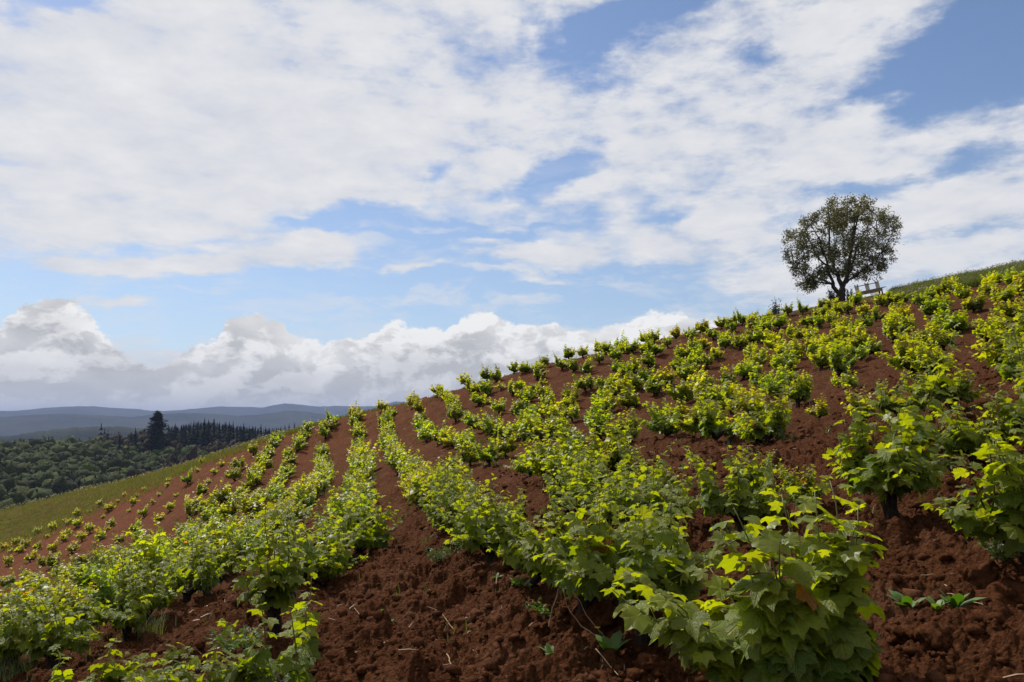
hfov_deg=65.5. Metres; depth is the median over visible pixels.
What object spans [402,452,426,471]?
bush vine
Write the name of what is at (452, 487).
bush vine
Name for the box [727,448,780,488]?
bush vine
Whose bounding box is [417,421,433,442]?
bush vine
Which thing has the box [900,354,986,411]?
bush vine
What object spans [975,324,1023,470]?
bush vine
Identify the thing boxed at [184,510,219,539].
bush vine
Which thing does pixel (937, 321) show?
bush vine
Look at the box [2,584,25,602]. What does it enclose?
bush vine
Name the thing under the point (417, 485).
bush vine
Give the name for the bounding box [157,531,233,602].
bush vine
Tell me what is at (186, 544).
bush vine
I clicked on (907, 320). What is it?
bush vine
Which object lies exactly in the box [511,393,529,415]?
bush vine
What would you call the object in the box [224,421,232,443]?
conifer
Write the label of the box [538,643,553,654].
weed
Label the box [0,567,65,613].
bush vine
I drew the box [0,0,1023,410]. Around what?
sky
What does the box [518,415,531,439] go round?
bush vine
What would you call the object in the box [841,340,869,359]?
bush vine
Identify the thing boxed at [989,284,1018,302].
bush vine
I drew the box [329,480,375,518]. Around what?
bush vine
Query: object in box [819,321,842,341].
bush vine
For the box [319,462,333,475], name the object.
bush vine
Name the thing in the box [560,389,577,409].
bush vine
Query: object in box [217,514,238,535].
bush vine
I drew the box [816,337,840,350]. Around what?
bush vine
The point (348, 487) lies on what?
bush vine
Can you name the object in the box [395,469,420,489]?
bush vine
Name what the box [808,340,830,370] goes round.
bush vine
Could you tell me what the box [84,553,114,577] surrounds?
bush vine
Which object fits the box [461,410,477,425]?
bush vine
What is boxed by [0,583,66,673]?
bush vine
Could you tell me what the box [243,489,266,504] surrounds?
bush vine
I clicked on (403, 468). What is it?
bush vine
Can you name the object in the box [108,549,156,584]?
bush vine
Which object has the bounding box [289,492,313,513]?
bush vine
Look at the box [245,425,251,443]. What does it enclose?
conifer
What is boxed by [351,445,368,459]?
bush vine
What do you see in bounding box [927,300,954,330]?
bush vine
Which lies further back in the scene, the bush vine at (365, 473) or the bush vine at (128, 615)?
the bush vine at (365, 473)
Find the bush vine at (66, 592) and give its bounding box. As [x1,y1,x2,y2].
[57,564,98,616]
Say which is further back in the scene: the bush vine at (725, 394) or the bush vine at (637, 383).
the bush vine at (637, 383)
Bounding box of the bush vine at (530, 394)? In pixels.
[515,385,537,401]
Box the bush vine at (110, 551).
[95,545,137,566]
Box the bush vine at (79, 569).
[72,554,102,578]
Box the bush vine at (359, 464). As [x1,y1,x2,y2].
[348,456,373,470]
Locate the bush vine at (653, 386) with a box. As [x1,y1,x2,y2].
[644,371,664,395]
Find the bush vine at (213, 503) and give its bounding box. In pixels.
[199,492,219,513]
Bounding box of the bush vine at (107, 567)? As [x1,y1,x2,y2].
[88,556,146,591]
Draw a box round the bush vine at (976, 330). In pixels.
[972,313,1001,341]
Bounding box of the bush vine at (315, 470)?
[312,468,330,477]
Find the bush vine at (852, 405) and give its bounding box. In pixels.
[840,382,877,422]
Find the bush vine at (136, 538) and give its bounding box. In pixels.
[114,525,145,559]
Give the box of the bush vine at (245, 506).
[235,493,264,518]
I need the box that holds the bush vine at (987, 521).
[920,412,1023,570]
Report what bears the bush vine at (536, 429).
on the ground at (1002, 638)
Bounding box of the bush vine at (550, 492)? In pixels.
[541,453,607,514]
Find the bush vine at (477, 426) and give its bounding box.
[474,419,483,431]
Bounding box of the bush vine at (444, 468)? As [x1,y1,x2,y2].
[421,457,476,496]
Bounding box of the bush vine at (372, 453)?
[355,440,380,465]
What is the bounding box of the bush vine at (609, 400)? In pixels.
[593,392,620,412]
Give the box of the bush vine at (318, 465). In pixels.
[313,459,331,472]
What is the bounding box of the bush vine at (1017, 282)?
[1011,268,1023,294]
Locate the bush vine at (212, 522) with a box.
[205,517,223,547]
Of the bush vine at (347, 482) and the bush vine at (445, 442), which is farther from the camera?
the bush vine at (445, 442)
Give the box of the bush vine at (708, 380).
[691,370,716,386]
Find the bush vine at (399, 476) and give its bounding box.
[398,455,417,480]
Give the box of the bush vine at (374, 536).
[324,500,402,560]
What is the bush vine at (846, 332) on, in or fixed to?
on the ground at (1002, 638)
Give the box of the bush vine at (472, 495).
[427,463,488,508]
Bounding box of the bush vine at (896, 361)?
[875,330,939,378]
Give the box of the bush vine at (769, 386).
[757,365,789,396]
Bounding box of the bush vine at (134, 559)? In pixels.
[103,542,137,578]
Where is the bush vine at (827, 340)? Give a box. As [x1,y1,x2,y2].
[817,333,841,346]
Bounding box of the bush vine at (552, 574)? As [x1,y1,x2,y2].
[503,482,661,613]
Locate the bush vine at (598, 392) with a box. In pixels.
[589,385,619,404]
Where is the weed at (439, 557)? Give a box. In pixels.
[424,544,451,561]
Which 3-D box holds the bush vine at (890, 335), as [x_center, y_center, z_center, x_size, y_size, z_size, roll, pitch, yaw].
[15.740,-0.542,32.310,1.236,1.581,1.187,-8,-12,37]
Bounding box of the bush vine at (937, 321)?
[933,311,959,347]
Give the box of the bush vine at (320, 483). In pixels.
[301,472,323,489]
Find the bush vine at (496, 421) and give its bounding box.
[477,410,500,425]
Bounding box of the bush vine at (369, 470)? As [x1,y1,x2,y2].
[350,468,371,482]
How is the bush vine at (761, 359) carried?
on the ground at (1002, 638)
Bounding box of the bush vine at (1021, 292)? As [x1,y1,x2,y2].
[1017,276,1023,314]
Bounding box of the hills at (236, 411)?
[0,401,403,416]
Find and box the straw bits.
[26,382,1017,681]
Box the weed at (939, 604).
[925,596,949,609]
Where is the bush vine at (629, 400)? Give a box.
[616,384,639,408]
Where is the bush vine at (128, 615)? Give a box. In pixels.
[74,557,163,641]
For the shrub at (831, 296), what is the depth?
62.29 m
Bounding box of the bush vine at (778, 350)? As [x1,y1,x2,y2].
[774,339,793,353]
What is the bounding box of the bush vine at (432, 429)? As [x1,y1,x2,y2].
[414,422,434,436]
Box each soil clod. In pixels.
[322,647,353,664]
[344,643,355,651]
[354,553,362,559]
[359,599,384,621]
[431,621,445,628]
[466,607,482,622]
[489,557,512,573]
[531,622,550,634]
[570,598,622,631]
[632,652,664,681]
[678,455,685,460]
[698,586,714,598]
[884,625,912,644]
[914,620,951,651]
[956,560,1000,586]
[959,529,975,539]
[975,579,1023,607]
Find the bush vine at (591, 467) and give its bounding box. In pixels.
[552,436,613,490]
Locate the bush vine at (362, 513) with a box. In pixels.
[313,485,369,530]
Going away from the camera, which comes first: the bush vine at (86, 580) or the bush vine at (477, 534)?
the bush vine at (477, 534)
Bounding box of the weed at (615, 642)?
[595,626,630,650]
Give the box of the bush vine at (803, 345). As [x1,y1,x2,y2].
[796,336,817,352]
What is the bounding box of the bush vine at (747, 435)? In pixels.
[729,399,779,444]
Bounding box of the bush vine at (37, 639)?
[0,588,103,670]
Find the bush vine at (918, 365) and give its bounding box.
[898,338,956,372]
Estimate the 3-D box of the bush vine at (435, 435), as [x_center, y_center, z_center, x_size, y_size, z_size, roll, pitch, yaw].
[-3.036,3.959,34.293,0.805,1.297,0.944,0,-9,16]
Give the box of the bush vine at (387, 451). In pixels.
[384,445,405,458]
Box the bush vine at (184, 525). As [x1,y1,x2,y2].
[172,516,205,534]
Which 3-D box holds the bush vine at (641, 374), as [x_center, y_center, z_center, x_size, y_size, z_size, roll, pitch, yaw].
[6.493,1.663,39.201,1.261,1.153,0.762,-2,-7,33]
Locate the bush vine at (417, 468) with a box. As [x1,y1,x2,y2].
[408,462,425,472]
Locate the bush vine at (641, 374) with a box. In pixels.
[633,363,654,382]
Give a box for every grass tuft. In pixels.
[0,652,43,680]
[122,608,172,640]
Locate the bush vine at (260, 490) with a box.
[242,485,272,503]
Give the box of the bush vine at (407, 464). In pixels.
[397,455,415,475]
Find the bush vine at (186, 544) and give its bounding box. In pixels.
[160,522,194,554]
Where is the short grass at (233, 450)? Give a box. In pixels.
[0,396,431,553]
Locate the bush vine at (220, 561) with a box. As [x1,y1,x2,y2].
[169,526,245,597]
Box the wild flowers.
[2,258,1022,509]
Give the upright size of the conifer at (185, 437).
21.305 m
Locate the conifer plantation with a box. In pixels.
[169,422,288,445]
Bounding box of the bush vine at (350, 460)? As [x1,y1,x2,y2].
[346,452,367,464]
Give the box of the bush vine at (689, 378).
[686,363,704,385]
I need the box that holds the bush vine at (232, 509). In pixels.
[216,493,239,518]
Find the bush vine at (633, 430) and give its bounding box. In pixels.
[596,406,641,439]
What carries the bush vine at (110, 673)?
on the ground at (1002, 638)
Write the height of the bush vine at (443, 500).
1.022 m
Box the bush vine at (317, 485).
[291,476,320,495]
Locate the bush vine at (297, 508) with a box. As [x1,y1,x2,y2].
[278,491,309,520]
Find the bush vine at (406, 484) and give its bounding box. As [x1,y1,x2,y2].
[397,459,432,487]
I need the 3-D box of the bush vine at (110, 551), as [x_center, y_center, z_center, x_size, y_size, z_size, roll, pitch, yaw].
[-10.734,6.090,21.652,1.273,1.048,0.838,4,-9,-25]
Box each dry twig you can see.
[548,552,559,625]
[563,591,595,635]
[573,591,602,634]
[596,649,617,674]
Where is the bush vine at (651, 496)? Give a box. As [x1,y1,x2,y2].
[580,451,703,538]
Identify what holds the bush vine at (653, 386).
on the ground at (1002, 638)
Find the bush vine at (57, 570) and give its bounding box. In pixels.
[47,559,68,578]
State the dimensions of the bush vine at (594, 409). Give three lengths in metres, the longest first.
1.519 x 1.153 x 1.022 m
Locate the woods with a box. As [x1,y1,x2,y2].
[0,422,277,510]
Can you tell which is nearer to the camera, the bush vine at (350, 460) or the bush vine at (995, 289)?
the bush vine at (350, 460)
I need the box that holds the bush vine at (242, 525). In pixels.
[238,516,276,546]
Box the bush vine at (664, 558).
[531,481,750,647]
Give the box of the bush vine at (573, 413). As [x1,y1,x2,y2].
[559,403,579,422]
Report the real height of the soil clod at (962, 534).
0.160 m
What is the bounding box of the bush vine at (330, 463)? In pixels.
[315,458,335,474]
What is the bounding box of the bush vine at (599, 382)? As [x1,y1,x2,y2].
[592,373,613,390]
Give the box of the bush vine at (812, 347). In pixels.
[804,335,828,358]
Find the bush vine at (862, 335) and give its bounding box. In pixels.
[840,319,868,347]
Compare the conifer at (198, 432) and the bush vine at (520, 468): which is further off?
the conifer at (198, 432)
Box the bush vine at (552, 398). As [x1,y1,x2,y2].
[539,384,554,404]
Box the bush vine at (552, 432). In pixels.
[547,412,570,441]
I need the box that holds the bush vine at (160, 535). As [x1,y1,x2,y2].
[150,528,170,545]
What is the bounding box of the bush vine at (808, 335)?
[804,322,820,339]
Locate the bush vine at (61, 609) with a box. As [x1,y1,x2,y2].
[30,581,118,626]
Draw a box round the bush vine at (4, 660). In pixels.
[0,582,32,667]
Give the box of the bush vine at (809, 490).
[778,458,830,515]
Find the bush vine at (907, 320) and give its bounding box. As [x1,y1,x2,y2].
[898,313,916,328]
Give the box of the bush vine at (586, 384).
[568,373,593,392]
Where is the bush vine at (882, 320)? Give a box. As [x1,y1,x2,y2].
[881,308,905,326]
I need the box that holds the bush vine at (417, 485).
[409,458,473,502]
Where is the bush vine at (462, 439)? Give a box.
[457,427,476,449]
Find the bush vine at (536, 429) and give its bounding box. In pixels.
[523,410,551,439]
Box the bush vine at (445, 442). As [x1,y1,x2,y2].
[436,424,455,447]
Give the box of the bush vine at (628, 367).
[617,360,633,378]
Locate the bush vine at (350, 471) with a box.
[346,463,366,477]
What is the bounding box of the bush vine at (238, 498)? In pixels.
[234,492,249,503]
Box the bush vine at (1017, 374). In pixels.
[1013,346,1023,390]
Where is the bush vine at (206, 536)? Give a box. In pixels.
[160,521,212,558]
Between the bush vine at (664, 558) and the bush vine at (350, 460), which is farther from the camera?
the bush vine at (350, 460)
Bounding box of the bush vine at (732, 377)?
[713,363,738,385]
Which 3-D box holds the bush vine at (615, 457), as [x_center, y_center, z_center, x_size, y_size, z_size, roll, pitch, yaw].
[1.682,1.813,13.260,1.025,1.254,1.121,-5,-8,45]
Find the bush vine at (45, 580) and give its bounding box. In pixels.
[26,572,59,591]
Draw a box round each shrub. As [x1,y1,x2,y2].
[826,283,836,302]
[845,283,854,299]
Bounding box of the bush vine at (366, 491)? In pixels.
[347,466,384,499]
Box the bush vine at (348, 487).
[328,476,382,514]
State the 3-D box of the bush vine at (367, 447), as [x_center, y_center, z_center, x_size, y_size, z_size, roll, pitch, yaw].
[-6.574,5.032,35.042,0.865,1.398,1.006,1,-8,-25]
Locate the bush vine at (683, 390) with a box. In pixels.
[662,379,694,403]
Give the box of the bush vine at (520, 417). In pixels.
[516,408,539,424]
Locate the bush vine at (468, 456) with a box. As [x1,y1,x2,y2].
[454,438,479,466]
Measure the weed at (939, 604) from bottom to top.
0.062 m
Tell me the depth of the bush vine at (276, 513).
16.12 m
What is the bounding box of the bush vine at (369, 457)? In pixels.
[352,455,375,470]
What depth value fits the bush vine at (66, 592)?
13.27 m
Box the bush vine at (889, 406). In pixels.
[866,370,937,415]
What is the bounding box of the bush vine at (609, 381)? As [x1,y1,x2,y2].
[605,370,622,395]
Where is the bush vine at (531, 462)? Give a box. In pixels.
[515,430,567,478]
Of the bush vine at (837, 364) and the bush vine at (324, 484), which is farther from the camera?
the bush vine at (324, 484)
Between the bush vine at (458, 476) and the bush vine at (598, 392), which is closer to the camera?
the bush vine at (458, 476)
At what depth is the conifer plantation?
521.24 m
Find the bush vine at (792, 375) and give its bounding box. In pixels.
[773,362,800,383]
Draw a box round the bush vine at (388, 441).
[380,438,400,450]
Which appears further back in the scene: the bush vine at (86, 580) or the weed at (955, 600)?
the bush vine at (86, 580)
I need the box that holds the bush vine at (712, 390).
[704,379,731,399]
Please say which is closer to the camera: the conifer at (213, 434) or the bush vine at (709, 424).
the bush vine at (709, 424)
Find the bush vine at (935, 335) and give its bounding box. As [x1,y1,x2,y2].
[923,315,956,350]
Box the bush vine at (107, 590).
[69,556,140,611]
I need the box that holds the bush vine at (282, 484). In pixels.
[269,481,286,491]
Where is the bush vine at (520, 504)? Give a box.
[436,488,528,554]
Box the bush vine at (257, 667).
[193,572,322,681]
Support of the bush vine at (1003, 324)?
on the ground at (1002, 638)
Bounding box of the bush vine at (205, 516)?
[201,505,218,523]
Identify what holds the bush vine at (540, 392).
on the ground at (1002, 638)
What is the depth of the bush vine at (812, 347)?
33.18 m
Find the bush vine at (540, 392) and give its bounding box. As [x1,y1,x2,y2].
[535,384,551,397]
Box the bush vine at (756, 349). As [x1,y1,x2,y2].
[747,344,767,356]
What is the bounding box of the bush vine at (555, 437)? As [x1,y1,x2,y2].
[521,426,574,474]
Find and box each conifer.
[116,436,122,449]
[131,427,137,450]
[140,410,172,452]
[156,428,163,449]
[179,428,184,446]
[183,424,187,445]
[187,425,192,443]
[188,423,197,444]
[194,421,200,444]
[198,419,206,446]
[202,420,210,446]
[210,418,216,442]
[215,423,222,442]
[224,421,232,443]
[236,425,242,442]
[241,423,246,443]
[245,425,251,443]
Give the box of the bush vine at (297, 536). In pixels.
[276,501,354,564]
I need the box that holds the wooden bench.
[854,280,885,295]
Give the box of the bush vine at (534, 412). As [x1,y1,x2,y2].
[523,404,536,419]
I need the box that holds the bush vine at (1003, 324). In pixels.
[977,296,1023,342]
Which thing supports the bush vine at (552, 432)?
on the ground at (1002, 638)
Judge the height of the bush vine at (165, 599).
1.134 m
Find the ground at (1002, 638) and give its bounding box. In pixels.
[0,280,1023,681]
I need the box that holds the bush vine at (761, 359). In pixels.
[745,349,769,364]
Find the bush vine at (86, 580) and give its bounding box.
[61,526,110,593]
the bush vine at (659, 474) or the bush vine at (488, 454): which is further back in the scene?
the bush vine at (488, 454)
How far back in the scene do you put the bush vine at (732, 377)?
31.94 m
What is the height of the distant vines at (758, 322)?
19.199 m
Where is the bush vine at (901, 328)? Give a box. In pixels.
[882,309,909,335]
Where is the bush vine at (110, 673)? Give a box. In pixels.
[47,638,144,681]
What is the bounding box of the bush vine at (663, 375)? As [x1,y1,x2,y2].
[654,365,676,384]
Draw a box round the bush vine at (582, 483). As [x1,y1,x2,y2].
[549,438,643,524]
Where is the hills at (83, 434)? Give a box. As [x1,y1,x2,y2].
[0,426,262,441]
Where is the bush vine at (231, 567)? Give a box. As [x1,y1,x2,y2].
[185,519,238,581]
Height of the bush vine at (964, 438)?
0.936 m
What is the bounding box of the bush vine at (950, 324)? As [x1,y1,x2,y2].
[941,309,976,333]
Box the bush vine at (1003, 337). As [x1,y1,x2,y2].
[992,311,1023,350]
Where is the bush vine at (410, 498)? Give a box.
[401,468,435,508]
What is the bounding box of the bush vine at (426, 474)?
[406,461,440,503]
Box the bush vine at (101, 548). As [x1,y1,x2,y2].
[99,542,116,558]
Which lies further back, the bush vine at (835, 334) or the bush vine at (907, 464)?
the bush vine at (835, 334)
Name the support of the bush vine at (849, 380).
on the ground at (1002, 638)
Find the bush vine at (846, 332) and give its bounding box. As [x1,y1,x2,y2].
[834,321,857,343]
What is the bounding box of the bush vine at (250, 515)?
[235,504,269,524]
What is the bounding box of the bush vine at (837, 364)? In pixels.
[828,336,861,375]
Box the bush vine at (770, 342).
[761,325,784,349]
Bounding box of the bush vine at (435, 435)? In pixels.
[431,418,449,441]
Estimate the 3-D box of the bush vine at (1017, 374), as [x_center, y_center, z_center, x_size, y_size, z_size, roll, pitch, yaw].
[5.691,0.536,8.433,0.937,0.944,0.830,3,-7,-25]
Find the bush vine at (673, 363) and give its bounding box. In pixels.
[669,354,685,370]
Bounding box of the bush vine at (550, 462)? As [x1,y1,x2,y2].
[537,418,599,476]
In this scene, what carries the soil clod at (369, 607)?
on the ground at (1002, 638)
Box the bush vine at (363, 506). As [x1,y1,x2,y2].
[320,490,373,520]
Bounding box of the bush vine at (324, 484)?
[308,474,331,490]
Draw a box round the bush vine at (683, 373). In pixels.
[673,364,694,380]
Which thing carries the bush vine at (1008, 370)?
on the ground at (1002, 638)
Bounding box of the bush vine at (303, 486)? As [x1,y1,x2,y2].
[285,474,316,497]
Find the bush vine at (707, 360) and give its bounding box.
[692,350,713,368]
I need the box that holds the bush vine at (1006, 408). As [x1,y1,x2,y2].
[985,374,1023,438]
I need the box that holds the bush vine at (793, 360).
[770,348,800,372]
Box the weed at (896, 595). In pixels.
[888,589,926,606]
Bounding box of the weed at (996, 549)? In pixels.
[970,536,1020,560]
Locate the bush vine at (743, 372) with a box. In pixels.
[732,360,757,379]
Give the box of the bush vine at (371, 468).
[353,454,377,481]
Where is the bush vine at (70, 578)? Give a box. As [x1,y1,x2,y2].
[50,560,90,594]
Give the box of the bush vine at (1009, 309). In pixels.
[989,296,1022,321]
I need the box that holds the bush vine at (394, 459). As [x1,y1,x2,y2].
[379,448,404,471]
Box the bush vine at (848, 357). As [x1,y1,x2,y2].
[827,335,859,363]
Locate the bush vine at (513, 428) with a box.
[502,419,522,437]
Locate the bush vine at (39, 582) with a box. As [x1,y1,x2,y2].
[16,568,60,603]
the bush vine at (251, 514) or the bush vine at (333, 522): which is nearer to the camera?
the bush vine at (333, 522)
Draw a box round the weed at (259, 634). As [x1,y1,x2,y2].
[228,624,263,647]
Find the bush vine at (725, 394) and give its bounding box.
[703,378,755,414]
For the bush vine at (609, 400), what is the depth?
32.65 m
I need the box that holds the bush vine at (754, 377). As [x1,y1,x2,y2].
[748,369,774,387]
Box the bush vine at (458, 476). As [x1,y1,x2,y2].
[423,449,469,502]
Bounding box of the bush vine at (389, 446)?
[378,442,399,453]
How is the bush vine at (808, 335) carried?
on the ground at (1002, 638)
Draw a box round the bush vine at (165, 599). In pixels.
[112,541,187,620]
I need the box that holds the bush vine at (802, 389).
[781,370,814,407]
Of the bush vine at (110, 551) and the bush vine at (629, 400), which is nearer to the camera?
the bush vine at (110, 551)
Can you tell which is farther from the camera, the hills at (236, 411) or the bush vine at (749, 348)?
the hills at (236, 411)
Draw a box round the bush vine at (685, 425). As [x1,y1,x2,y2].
[670,392,731,436]
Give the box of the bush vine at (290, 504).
[255,502,301,529]
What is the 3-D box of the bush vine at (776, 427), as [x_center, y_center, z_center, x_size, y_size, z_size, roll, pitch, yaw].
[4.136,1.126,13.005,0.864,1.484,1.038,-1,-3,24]
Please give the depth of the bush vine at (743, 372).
33.23 m
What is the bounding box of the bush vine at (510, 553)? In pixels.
[481,484,583,586]
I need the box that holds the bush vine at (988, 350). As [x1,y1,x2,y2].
[966,321,1023,367]
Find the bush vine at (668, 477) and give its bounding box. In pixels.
[627,444,678,488]
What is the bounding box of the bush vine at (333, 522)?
[309,501,360,540]
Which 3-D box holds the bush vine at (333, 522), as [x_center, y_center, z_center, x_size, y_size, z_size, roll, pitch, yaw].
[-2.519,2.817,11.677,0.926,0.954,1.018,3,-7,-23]
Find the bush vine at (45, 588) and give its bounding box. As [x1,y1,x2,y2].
[1,565,70,624]
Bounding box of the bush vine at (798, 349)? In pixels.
[782,337,803,358]
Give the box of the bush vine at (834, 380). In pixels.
[830,369,840,385]
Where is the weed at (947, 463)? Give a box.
[928,450,964,468]
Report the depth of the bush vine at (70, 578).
19.22 m
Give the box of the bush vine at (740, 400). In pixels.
[722,381,766,415]
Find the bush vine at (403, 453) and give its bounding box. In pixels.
[395,447,423,469]
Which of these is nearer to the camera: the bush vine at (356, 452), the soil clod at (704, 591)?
the soil clod at (704, 591)
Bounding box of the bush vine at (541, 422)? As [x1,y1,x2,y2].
[535,414,560,429]
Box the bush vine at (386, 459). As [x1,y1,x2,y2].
[383,448,405,460]
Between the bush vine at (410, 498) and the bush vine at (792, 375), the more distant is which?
the bush vine at (792, 375)
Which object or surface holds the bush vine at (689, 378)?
on the ground at (1002, 638)
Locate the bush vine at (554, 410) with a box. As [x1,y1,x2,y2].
[538,400,568,417]
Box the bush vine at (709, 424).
[696,388,747,439]
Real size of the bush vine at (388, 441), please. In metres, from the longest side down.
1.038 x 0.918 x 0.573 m
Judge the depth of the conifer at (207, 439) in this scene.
485.36 m
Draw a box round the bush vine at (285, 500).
[277,494,293,504]
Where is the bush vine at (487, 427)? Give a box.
[477,408,498,436]
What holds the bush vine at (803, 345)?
on the ground at (1002, 638)
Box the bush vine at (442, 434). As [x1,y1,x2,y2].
[438,428,455,445]
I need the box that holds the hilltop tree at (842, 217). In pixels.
[780,192,903,301]
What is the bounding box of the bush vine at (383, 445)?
[375,435,397,450]
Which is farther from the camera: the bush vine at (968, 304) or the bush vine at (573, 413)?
the bush vine at (968, 304)
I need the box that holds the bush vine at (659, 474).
[571,442,673,522]
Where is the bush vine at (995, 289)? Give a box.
[991,283,1011,296]
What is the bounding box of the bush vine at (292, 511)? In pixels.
[264,496,294,520]
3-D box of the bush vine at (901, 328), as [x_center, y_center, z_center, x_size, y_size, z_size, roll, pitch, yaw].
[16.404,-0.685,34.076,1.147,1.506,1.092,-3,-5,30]
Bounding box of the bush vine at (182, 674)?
[126,641,225,681]
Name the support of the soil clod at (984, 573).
on the ground at (1002, 638)
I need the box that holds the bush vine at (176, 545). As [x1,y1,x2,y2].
[170,523,193,554]
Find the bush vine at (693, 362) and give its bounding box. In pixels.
[676,357,699,372]
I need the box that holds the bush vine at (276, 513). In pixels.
[233,501,298,547]
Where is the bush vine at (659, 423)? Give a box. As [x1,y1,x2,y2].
[634,397,681,438]
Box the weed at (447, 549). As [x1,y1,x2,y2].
[430,544,465,555]
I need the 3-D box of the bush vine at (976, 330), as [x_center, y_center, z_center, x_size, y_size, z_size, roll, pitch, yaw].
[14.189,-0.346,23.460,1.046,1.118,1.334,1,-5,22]
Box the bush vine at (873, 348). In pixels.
[865,334,882,354]
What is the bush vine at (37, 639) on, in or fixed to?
on the ground at (1002, 638)
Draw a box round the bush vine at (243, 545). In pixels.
[194,513,266,561]
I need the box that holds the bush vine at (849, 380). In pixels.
[838,365,858,387]
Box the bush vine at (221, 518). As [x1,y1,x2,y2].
[197,512,238,529]
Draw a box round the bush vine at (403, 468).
[397,444,430,491]
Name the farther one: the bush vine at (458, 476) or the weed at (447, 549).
the bush vine at (458, 476)
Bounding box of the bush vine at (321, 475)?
[314,470,334,483]
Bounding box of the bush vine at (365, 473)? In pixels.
[346,466,375,488]
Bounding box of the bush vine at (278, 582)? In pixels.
[227,498,306,641]
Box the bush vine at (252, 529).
[222,521,277,545]
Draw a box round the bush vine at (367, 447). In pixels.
[354,439,371,458]
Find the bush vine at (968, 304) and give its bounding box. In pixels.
[960,281,989,311]
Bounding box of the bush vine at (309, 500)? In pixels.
[286,482,319,507]
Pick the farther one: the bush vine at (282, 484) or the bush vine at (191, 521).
the bush vine at (282, 484)
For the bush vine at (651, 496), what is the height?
0.991 m
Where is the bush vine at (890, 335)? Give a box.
[886,308,916,343]
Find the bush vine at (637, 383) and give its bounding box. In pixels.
[624,369,644,389]
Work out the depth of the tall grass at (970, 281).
49.05 m
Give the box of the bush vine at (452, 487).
[418,452,473,522]
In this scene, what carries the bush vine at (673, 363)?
on the ground at (1002, 638)
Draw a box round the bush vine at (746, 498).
[673,445,805,531]
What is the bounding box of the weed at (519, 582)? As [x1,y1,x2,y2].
[510,574,532,586]
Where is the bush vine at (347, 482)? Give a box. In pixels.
[337,472,369,492]
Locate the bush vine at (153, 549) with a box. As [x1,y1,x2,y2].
[109,520,198,582]
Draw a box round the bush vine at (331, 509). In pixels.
[321,487,370,521]
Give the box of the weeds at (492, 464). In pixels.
[2,290,1023,681]
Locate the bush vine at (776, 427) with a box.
[740,367,793,444]
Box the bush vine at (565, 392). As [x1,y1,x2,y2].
[561,383,579,399]
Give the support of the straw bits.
on the ground at (1002, 638)
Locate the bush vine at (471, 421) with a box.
[460,411,479,428]
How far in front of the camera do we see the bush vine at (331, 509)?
14.07 m
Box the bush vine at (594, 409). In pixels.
[584,394,616,426]
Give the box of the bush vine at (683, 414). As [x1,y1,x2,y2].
[665,396,690,421]
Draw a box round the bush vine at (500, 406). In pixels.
[488,397,506,414]
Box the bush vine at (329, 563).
[274,486,370,582]
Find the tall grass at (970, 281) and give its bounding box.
[887,260,1023,301]
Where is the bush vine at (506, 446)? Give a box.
[494,428,523,456]
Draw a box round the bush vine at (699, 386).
[692,372,719,404]
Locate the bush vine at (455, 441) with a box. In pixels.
[445,429,471,446]
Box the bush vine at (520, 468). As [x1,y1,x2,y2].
[503,433,550,476]
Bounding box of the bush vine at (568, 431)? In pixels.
[553,413,580,443]
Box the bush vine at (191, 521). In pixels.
[181,519,200,545]
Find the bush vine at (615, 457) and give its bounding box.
[584,412,643,475]
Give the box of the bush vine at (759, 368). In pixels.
[743,356,762,372]
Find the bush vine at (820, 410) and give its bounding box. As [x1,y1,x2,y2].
[804,392,829,417]
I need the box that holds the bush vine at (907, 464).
[822,323,969,519]
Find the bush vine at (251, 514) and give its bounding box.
[247,501,287,529]
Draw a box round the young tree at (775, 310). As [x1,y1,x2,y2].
[768,298,782,314]
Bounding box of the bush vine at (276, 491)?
[264,483,294,503]
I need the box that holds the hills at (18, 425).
[0,410,326,435]
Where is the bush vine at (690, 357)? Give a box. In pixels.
[684,346,702,365]
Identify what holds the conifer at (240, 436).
on the ground at (1002, 638)
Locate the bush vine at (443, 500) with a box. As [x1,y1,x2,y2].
[415,477,481,531]
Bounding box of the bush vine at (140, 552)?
[136,535,169,563]
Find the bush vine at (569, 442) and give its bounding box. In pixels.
[557,428,611,474]
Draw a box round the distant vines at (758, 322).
[0,266,1023,586]
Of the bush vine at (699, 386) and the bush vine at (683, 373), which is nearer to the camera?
the bush vine at (699, 386)
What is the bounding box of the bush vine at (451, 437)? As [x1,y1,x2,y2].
[448,431,466,444]
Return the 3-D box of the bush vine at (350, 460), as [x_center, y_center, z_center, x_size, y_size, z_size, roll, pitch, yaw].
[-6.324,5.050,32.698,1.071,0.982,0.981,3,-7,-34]
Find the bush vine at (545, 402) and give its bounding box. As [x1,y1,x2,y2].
[528,390,551,416]
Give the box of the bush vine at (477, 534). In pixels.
[435,473,539,563]
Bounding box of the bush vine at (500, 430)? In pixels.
[496,420,509,437]
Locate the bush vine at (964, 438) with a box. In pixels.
[926,382,1019,462]
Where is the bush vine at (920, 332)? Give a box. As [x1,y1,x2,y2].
[910,324,929,345]
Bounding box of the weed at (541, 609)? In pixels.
[524,597,553,616]
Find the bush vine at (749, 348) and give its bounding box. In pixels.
[743,341,764,356]
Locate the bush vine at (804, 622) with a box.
[600,475,887,681]
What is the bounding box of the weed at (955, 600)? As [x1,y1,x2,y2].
[937,588,986,608]
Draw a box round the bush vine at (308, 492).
[287,472,315,500]
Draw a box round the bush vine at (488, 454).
[473,425,504,466]
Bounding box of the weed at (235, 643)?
[204,623,248,651]
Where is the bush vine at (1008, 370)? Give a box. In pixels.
[990,330,1023,382]
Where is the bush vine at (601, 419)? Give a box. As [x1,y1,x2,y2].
[585,404,617,440]
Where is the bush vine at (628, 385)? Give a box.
[612,368,634,397]

